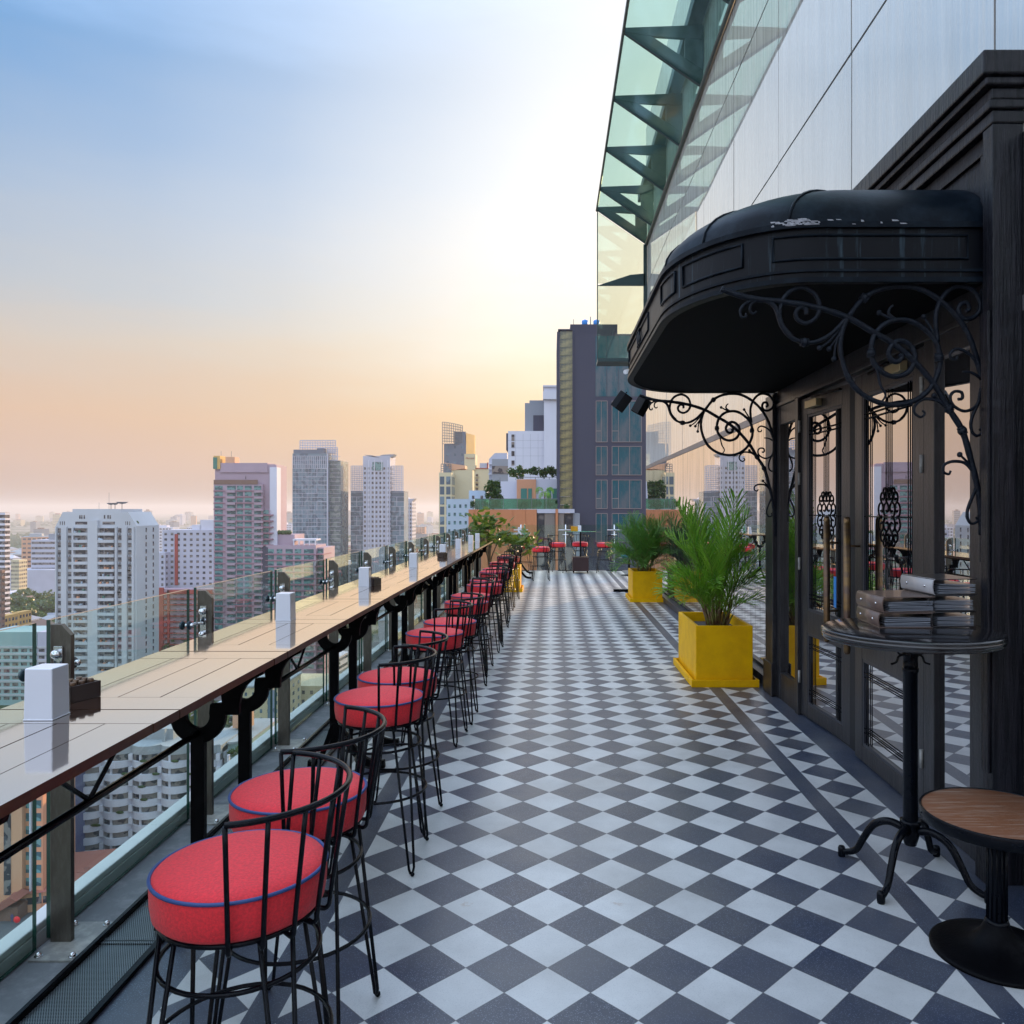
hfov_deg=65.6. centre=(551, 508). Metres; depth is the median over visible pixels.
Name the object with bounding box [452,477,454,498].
side window
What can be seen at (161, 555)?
window
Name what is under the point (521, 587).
yellow planter
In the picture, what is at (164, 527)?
distant block
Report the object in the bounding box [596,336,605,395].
window
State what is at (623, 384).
window
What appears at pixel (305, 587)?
wing window
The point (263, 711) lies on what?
beige block
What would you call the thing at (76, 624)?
balcony window
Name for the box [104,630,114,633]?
balcony window
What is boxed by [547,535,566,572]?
bar stool
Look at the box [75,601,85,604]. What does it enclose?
balcony window
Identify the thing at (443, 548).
table lamp
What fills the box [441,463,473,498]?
building
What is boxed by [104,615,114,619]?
balcony window
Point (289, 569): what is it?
wing window
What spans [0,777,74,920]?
orange hotel
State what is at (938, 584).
menu binder
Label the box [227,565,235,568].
window
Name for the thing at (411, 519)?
slab tower
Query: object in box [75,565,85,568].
balcony window
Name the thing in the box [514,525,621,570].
glass screen
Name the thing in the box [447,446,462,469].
window
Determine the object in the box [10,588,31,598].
city tree
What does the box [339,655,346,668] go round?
windows
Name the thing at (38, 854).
window
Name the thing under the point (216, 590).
window
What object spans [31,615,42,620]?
house
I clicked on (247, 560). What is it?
window
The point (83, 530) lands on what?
balcony window
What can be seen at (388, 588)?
bar table
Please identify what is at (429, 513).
distant block
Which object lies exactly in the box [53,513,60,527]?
distant block
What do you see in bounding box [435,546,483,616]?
bar table
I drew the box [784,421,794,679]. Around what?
side window
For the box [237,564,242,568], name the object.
window
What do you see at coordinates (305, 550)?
wing window
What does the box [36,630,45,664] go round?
lilac block
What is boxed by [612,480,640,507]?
window
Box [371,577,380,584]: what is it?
condiment caddy
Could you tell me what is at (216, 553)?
window
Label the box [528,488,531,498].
window
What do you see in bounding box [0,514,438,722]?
ground
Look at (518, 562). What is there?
bar stool
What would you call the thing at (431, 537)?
distant block
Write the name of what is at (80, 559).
balcony window
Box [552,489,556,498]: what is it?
window
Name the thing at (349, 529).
distant block
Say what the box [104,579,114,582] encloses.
balcony window
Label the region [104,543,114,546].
balcony window
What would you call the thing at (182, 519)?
distant block
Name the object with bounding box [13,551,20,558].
house
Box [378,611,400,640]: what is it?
house
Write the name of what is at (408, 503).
window
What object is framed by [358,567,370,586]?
napkin dispenser
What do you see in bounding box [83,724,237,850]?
curved condominium
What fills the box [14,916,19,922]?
red board
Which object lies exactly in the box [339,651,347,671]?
house
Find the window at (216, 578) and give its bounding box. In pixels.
[215,577,222,580]
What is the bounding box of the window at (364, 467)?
[364,467,388,546]
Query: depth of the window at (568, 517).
70.31 m
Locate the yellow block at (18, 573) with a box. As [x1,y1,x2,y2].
[11,559,26,590]
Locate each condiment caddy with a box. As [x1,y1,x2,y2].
[69,677,100,702]
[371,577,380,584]
[437,552,446,556]
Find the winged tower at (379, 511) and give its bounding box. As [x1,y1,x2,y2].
[351,454,407,609]
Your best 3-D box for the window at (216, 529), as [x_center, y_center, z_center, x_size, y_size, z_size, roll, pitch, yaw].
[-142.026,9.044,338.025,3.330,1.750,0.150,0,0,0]
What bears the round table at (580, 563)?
on the terrace floor
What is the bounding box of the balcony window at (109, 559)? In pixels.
[104,557,114,561]
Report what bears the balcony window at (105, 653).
in the apartment tower at (106, 557)
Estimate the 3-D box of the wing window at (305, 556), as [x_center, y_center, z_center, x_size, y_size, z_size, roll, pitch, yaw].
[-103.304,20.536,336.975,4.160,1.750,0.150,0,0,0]
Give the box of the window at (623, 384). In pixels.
[618,336,630,395]
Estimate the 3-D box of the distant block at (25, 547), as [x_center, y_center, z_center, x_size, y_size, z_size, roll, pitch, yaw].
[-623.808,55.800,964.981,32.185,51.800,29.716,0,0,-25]
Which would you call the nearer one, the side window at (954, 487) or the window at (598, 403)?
the side window at (954, 487)
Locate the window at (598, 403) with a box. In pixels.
[596,401,606,441]
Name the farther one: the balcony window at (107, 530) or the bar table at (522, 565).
the balcony window at (107, 530)
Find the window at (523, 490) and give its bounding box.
[521,488,526,498]
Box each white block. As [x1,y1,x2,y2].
[447,499,474,580]
[506,385,564,496]
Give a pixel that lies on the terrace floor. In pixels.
(627, 822)
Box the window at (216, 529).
[215,528,222,531]
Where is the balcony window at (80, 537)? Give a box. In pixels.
[75,536,85,539]
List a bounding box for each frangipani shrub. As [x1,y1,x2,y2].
[459,506,516,567]
[494,525,541,556]
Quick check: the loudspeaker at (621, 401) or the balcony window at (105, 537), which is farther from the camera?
the balcony window at (105, 537)
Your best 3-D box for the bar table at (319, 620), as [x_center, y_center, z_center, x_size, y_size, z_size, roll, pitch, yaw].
[-1.403,1.161,4.454,0.615,1.082,1.992,0,0,0]
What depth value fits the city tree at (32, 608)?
527.79 m
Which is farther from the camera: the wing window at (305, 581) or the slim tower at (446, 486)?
the wing window at (305, 581)
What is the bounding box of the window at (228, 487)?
[227,486,235,489]
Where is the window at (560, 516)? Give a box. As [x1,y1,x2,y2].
[558,514,563,569]
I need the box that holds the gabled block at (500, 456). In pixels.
[488,453,507,498]
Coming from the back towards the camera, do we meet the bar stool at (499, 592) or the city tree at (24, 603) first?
the city tree at (24, 603)
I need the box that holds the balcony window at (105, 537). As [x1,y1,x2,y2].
[104,536,114,539]
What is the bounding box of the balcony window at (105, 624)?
[104,623,114,626]
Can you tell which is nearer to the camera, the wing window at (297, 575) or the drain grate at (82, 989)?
the drain grate at (82, 989)
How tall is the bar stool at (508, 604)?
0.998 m
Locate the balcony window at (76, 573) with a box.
[75,572,85,575]
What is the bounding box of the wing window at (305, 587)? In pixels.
[304,586,313,589]
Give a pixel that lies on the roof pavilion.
(521, 489)
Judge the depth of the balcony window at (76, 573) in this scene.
299.94 m
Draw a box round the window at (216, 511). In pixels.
[215,510,222,513]
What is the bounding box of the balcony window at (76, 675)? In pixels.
[75,674,85,677]
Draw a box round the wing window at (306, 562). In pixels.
[304,561,313,564]
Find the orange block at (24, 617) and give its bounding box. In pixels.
[12,610,30,625]
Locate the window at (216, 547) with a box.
[215,546,222,549]
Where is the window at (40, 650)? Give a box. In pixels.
[39,649,44,663]
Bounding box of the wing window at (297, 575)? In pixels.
[295,573,300,577]
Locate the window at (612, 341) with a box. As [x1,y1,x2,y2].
[607,336,617,395]
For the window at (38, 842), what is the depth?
160.90 m
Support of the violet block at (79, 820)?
on the ground
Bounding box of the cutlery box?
[571,526,577,530]
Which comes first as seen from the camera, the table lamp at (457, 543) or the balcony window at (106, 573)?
the table lamp at (457, 543)
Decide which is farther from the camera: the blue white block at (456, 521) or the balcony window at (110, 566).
the balcony window at (110, 566)
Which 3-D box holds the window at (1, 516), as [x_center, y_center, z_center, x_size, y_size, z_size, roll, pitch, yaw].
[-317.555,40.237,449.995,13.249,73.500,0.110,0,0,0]
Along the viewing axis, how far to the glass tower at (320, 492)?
620.00 m
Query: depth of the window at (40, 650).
329.98 m
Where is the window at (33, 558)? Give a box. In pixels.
[32,542,54,568]
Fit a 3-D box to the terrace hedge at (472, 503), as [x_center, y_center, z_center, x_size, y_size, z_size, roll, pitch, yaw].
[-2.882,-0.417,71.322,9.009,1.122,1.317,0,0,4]
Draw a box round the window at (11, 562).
[11,562,18,590]
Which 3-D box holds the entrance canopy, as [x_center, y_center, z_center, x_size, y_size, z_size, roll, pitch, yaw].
[1.323,-1.385,5.449,1.425,0.661,3.562,0,0,0]
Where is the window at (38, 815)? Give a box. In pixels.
[36,813,40,820]
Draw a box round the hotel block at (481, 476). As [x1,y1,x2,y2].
[464,454,488,490]
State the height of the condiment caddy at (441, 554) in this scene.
0.062 m
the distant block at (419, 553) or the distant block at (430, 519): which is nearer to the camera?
the distant block at (419, 553)
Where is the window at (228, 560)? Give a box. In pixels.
[227,559,235,562]
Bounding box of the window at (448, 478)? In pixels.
[440,476,450,594]
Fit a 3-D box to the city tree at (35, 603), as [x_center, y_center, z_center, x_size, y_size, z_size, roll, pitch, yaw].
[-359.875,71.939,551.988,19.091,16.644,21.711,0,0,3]
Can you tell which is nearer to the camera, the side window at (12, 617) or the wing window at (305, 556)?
the wing window at (305, 556)
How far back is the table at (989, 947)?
3.00 m
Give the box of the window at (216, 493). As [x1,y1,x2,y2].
[215,492,222,495]
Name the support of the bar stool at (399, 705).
on the terrace floor
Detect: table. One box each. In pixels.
[0,652,286,930]
[160,599,385,783]
[305,575,429,745]
[371,561,457,683]
[418,552,471,617]
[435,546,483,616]
[451,541,492,597]
[507,532,530,578]
[565,531,595,572]
[616,557,629,575]
[821,618,1008,904]
[919,787,1023,988]
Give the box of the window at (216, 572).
[215,571,222,574]
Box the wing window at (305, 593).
[304,592,313,595]
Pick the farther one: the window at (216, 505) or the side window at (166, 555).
the side window at (166, 555)
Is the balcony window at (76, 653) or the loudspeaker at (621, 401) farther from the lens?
the balcony window at (76, 653)
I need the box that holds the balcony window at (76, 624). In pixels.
[75,623,85,626]
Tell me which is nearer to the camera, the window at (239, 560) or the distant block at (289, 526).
the window at (239, 560)
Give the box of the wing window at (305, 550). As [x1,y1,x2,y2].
[304,549,313,552]
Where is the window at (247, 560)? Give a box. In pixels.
[245,558,251,562]
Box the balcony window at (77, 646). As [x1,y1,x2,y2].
[75,645,85,648]
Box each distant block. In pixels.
[13,519,24,525]
[21,533,48,567]
[30,521,39,531]
[34,528,48,535]
[35,516,43,521]
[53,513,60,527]
[159,525,178,551]
[169,521,178,526]
[171,516,179,527]
[178,514,185,524]
[185,512,189,520]
[191,515,196,525]
[287,511,291,522]
[287,523,291,530]
[348,510,350,523]
[348,524,350,535]
[348,549,350,559]
[348,560,350,582]
[416,525,425,533]
[416,533,428,546]
[416,548,429,595]
[417,512,423,524]
[419,525,432,533]
[427,511,432,516]
[427,517,432,522]
[429,533,438,541]
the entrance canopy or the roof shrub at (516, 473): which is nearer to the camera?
the entrance canopy
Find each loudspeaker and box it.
[611,390,632,412]
[631,396,650,416]
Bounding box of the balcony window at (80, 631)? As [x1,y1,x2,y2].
[75,630,85,633]
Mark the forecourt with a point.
(6, 927)
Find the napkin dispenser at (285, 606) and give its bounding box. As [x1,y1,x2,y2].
[275,592,295,620]
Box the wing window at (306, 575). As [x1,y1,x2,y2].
[304,573,313,577]
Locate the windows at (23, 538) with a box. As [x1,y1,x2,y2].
[23,538,48,566]
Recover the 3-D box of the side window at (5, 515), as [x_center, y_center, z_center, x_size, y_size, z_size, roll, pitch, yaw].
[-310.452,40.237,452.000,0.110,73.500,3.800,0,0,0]
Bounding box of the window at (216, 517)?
[215,516,222,519]
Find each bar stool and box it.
[146,750,352,1023]
[212,705,386,1023]
[327,644,436,876]
[354,630,448,834]
[400,600,472,747]
[420,592,484,724]
[444,578,494,685]
[449,573,497,671]
[465,566,507,652]
[469,562,507,643]
[479,556,512,627]
[482,554,514,621]
[490,550,518,610]
[498,545,522,598]
[519,536,533,575]
[532,538,551,580]
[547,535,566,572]
[570,535,589,570]
[596,535,614,572]
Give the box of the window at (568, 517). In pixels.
[564,513,572,569]
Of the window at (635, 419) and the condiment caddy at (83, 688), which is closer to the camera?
the condiment caddy at (83, 688)
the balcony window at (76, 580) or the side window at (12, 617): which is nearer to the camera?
the balcony window at (76, 580)
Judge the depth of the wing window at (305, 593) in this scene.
336.90 m
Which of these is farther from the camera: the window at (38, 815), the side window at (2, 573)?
the side window at (2, 573)
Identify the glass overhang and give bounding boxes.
[596,0,735,365]
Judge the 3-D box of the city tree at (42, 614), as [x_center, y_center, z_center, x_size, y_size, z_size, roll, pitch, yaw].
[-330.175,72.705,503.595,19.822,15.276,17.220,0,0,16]
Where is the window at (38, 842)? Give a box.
[36,839,40,846]
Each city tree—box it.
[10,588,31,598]
[10,596,32,608]
[10,605,38,615]
[16,596,42,604]
[20,599,44,609]
[25,589,40,596]
[28,600,53,612]
[28,609,43,615]
[33,589,54,599]
[38,612,46,616]
[40,601,54,612]
[48,594,54,608]
[161,639,186,649]
[190,709,232,727]
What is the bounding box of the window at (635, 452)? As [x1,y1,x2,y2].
[612,447,640,474]
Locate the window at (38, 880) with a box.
[36,878,40,885]
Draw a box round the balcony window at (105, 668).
[104,666,114,670]
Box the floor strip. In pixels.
[613,589,627,591]
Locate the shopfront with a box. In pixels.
[763,50,1023,885]
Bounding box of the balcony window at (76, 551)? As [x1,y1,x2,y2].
[75,550,85,553]
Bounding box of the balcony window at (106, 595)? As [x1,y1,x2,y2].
[104,594,114,597]
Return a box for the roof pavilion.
[501,477,556,498]
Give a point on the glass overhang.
(686, 60)
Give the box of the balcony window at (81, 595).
[75,594,85,597]
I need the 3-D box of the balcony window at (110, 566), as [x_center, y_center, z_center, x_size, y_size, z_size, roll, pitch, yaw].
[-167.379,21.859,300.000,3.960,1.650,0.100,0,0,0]
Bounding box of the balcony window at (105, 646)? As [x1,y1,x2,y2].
[104,645,114,648]
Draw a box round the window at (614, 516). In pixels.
[612,514,640,541]
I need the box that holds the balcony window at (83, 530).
[75,528,85,532]
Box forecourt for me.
[0,912,31,939]
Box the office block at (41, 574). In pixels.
[10,534,54,594]
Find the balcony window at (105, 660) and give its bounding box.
[104,659,114,662]
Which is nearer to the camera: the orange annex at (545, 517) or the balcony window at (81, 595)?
the orange annex at (545, 517)
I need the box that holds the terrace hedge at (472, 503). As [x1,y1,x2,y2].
[470,498,568,508]
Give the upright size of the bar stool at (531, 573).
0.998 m
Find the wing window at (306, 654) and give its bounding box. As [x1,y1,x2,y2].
[268,610,322,668]
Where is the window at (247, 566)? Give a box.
[245,564,251,568]
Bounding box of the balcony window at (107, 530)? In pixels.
[104,528,114,532]
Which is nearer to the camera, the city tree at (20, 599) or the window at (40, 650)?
the window at (40, 650)
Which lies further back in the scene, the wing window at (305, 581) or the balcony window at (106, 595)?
the wing window at (305, 581)
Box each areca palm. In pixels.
[604,510,669,572]
[651,488,764,624]
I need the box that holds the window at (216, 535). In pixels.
[215,534,222,537]
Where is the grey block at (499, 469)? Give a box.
[492,459,507,495]
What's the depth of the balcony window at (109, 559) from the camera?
299.94 m
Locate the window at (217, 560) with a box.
[215,558,222,562]
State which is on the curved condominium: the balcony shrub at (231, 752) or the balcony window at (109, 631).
the balcony shrub at (231, 752)
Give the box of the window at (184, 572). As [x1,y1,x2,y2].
[171,566,211,584]
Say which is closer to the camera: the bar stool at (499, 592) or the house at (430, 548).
the bar stool at (499, 592)
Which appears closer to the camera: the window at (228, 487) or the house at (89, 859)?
the house at (89, 859)
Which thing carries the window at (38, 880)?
in the orange hotel
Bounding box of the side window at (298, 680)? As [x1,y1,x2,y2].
[293,680,298,710]
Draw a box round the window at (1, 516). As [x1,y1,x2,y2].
[0,515,3,569]
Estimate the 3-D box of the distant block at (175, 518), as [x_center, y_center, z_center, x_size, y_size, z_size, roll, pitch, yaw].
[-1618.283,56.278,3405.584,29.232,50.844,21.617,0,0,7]
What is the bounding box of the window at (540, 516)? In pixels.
[538,514,543,569]
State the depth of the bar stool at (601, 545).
21.02 m
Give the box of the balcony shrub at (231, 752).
[227,749,237,756]
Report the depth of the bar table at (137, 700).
2.50 m
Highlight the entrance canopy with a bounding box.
[627,189,982,392]
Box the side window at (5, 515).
[5,515,9,612]
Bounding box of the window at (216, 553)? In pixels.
[215,552,222,555]
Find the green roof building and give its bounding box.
[227,711,277,759]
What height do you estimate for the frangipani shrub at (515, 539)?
0.984 m
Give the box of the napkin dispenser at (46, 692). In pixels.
[23,664,69,720]
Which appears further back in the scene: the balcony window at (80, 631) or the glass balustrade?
the balcony window at (80, 631)
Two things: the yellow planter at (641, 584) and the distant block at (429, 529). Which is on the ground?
the distant block at (429, 529)
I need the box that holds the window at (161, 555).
[161,555,162,585]
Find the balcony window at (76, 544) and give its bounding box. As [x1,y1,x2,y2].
[75,543,85,546]
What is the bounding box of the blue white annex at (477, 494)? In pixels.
[469,491,487,498]
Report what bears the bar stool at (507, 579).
on the terrace floor
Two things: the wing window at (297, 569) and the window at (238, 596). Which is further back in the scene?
the window at (238, 596)
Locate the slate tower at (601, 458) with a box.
[556,317,645,569]
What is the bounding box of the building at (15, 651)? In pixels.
[0,626,45,704]
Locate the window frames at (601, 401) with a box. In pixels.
[596,401,641,541]
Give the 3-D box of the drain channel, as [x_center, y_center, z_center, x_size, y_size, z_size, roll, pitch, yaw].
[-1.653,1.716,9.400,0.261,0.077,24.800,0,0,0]
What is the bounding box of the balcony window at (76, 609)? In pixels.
[75,608,85,611]
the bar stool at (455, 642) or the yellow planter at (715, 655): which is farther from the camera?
the yellow planter at (715, 655)
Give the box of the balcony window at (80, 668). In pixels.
[75,667,85,670]
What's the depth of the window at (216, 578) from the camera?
337.97 m
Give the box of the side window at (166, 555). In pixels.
[166,555,167,585]
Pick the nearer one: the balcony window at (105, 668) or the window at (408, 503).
the balcony window at (105, 668)
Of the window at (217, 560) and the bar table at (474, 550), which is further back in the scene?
the window at (217, 560)
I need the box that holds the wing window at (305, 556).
[304,555,313,558]
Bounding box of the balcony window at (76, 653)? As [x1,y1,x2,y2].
[75,652,85,655]
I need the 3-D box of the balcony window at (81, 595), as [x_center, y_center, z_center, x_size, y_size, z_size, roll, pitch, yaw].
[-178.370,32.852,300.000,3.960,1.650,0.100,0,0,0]
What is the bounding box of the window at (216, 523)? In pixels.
[215,522,222,525]
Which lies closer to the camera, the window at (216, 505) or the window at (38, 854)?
the window at (38, 854)
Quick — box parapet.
[0,579,461,976]
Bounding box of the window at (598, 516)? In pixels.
[596,514,606,541]
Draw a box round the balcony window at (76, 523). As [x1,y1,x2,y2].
[75,522,86,524]
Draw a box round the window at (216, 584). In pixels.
[215,583,222,586]
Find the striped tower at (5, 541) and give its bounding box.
[0,512,9,613]
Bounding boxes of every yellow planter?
[506,564,523,591]
[625,568,662,601]
[673,612,758,686]
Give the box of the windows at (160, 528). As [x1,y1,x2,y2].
[160,528,170,550]
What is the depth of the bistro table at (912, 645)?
3.59 m
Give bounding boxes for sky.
[0,0,677,513]
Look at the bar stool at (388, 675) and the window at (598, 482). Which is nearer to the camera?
the bar stool at (388, 675)
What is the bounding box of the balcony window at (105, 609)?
[104,608,114,611]
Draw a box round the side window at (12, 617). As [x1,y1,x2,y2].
[5,617,16,627]
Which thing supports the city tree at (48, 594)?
on the ground
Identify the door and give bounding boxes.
[798,384,849,744]
[843,347,923,808]
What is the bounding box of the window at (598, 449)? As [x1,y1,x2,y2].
[596,447,606,474]
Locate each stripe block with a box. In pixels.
[159,552,169,587]
[163,520,213,587]
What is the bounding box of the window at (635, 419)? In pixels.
[612,401,640,441]
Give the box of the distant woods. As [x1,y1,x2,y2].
[10,520,438,547]
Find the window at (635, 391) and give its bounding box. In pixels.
[631,385,641,395]
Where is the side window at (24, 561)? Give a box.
[19,561,26,588]
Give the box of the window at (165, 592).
[165,592,213,645]
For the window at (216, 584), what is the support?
in the pink tower at (253, 535)
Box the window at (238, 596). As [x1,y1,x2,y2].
[215,595,260,628]
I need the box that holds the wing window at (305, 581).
[304,580,313,583]
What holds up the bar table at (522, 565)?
on the terrace floor
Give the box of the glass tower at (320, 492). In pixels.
[292,440,347,585]
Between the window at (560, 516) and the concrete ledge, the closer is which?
the concrete ledge
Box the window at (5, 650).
[0,649,31,699]
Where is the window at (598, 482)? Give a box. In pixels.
[596,480,606,507]
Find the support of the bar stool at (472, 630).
on the terrace floor
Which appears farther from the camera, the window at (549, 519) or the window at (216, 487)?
the window at (216, 487)
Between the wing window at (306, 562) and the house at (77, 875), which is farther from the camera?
the wing window at (306, 562)
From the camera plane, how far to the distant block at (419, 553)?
747.23 m
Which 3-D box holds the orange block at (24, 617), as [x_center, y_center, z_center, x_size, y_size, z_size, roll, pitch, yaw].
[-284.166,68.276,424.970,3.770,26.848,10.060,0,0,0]
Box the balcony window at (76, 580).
[75,579,85,582]
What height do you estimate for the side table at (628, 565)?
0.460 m
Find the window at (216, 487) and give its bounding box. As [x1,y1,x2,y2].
[215,486,222,489]
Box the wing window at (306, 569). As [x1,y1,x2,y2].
[304,567,313,571]
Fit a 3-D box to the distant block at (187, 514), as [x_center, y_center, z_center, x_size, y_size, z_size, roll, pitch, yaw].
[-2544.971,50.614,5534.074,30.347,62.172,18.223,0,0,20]
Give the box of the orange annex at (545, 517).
[469,499,579,569]
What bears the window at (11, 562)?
in the yellow block at (18, 573)
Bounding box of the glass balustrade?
[0,527,480,980]
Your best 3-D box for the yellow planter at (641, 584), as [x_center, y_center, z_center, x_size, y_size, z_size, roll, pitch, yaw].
[1.750,1.420,14.900,0.645,0.560,0.950,0,0,0]
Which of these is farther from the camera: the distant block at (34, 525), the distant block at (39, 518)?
the distant block at (39, 518)
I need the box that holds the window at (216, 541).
[215,540,222,543]
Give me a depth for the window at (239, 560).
337.97 m
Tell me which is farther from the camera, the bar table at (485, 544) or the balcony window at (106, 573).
the balcony window at (106, 573)
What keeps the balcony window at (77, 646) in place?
in the apartment tower at (106, 557)
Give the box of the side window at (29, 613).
[20,613,30,625]
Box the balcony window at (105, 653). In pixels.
[104,652,114,655]
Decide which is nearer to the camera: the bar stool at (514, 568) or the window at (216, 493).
the bar stool at (514, 568)
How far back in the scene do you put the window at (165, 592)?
417.95 m
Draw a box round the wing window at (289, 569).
[286,567,292,571]
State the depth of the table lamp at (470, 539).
14.16 m
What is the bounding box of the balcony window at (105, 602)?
[104,601,114,604]
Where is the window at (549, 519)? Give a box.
[544,514,554,569]
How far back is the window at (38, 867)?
160.90 m
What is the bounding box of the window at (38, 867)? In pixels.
[36,865,40,872]
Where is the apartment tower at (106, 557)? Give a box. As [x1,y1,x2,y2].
[55,502,158,678]
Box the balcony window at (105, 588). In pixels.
[104,586,114,590]
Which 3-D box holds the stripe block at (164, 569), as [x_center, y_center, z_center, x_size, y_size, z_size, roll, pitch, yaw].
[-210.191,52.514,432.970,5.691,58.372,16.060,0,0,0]
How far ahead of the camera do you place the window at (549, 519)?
70.10 m
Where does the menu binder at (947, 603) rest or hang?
on the menu binder at (947, 618)
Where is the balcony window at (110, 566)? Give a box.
[104,565,114,568]
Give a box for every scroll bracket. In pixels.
[639,392,776,535]
[720,284,982,561]
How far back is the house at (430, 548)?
1449.59 m
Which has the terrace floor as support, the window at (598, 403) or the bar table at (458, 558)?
the bar table at (458, 558)
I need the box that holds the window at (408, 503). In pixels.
[408,503,410,539]
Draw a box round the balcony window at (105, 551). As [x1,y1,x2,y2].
[104,550,114,553]
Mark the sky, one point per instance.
(253, 230)
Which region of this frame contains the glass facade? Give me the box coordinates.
[646,0,1023,684]
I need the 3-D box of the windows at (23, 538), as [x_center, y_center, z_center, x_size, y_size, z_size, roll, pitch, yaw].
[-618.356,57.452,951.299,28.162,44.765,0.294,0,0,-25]
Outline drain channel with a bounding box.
[5,610,444,1023]
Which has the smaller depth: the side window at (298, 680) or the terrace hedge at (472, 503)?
the terrace hedge at (472, 503)
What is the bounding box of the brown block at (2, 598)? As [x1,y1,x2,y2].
[0,570,4,628]
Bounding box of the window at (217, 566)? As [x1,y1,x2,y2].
[215,564,222,568]
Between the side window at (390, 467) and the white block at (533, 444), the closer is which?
the white block at (533, 444)
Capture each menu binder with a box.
[856,590,933,612]
[856,605,932,627]
[900,573,976,594]
[903,589,974,610]
[919,611,975,626]
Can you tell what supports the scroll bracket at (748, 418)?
attached to the shopfront
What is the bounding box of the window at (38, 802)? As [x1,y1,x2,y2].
[36,800,40,807]
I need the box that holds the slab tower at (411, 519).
[408,497,415,552]
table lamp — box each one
[409,553,417,566]
[439,544,446,552]
[455,539,460,548]
[468,535,472,543]
[475,533,479,540]
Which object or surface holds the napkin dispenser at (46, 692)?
on the bar table at (137, 700)
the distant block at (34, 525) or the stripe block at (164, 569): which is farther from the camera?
the distant block at (34, 525)
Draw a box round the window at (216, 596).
[215,595,222,598]
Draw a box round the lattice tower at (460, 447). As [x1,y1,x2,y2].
[442,422,474,472]
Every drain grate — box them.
[19,941,153,1023]
[104,820,232,940]
[284,729,348,768]
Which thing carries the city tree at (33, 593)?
on the ground
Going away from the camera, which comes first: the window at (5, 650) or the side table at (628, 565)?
the side table at (628, 565)
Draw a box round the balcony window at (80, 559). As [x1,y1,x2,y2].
[75,557,85,561]
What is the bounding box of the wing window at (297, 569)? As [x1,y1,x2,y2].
[295,567,300,571]
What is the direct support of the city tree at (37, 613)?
on the ground
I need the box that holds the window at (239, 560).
[237,558,242,562]
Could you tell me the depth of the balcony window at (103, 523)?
299.94 m
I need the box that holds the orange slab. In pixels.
[5,613,17,627]
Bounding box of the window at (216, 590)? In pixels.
[215,589,222,592]
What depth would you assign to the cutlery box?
21.01 m
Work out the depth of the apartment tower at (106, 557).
299.92 m
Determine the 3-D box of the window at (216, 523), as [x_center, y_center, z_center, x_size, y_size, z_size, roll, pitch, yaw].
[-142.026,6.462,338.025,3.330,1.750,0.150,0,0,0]
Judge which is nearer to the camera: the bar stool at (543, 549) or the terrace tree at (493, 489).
the bar stool at (543, 549)
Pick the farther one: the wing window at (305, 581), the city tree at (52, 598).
the city tree at (52, 598)
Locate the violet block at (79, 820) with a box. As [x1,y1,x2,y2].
[75,772,84,851]
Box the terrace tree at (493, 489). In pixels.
[483,480,503,498]
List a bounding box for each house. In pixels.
[10,555,19,563]
[10,867,89,912]
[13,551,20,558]
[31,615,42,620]
[31,619,54,625]
[41,615,54,619]
[74,848,116,868]
[74,872,84,881]
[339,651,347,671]
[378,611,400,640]
[429,543,435,552]
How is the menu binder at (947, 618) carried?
on the bistro table at (912, 645)
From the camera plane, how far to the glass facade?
7.94 m
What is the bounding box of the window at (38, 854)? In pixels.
[36,852,40,859]
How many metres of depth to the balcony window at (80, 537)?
299.94 m
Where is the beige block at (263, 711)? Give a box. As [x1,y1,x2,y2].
[243,672,301,722]
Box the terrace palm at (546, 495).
[535,487,553,498]
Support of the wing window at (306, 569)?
in the pink tower at (253, 535)
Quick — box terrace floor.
[91,570,1023,1023]
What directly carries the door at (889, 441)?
in the shopfront
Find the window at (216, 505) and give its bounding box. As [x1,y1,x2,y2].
[215,504,222,507]
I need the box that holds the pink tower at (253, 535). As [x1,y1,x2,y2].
[213,451,334,699]
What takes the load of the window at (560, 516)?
in the orange annex at (545, 517)
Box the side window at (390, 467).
[390,467,390,545]
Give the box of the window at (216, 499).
[215,498,222,501]
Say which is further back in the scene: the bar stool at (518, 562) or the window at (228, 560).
the window at (228, 560)
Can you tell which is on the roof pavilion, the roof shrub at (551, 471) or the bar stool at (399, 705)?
the roof shrub at (551, 471)
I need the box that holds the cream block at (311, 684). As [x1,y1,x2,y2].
[301,673,340,703]
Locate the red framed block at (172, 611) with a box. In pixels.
[159,587,213,651]
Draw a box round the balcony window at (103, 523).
[102,522,114,524]
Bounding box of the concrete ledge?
[0,570,481,1023]
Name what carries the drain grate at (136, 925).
in the drain channel
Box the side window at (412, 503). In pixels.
[412,503,415,552]
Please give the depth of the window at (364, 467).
639.95 m
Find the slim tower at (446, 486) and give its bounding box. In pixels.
[439,473,454,594]
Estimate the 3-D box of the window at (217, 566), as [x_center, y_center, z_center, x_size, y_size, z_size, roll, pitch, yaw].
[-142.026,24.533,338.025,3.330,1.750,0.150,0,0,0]
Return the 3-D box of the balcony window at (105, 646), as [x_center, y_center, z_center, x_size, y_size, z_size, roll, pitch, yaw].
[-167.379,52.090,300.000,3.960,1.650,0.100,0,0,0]
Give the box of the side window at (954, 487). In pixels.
[940,348,969,787]
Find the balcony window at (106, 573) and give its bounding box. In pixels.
[104,572,114,575]
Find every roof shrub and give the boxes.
[506,465,531,479]
[529,465,556,478]
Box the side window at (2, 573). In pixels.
[2,573,4,625]
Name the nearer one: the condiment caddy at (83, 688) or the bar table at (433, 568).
the condiment caddy at (83, 688)
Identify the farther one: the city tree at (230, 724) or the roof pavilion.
the city tree at (230, 724)
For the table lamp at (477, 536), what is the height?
0.152 m

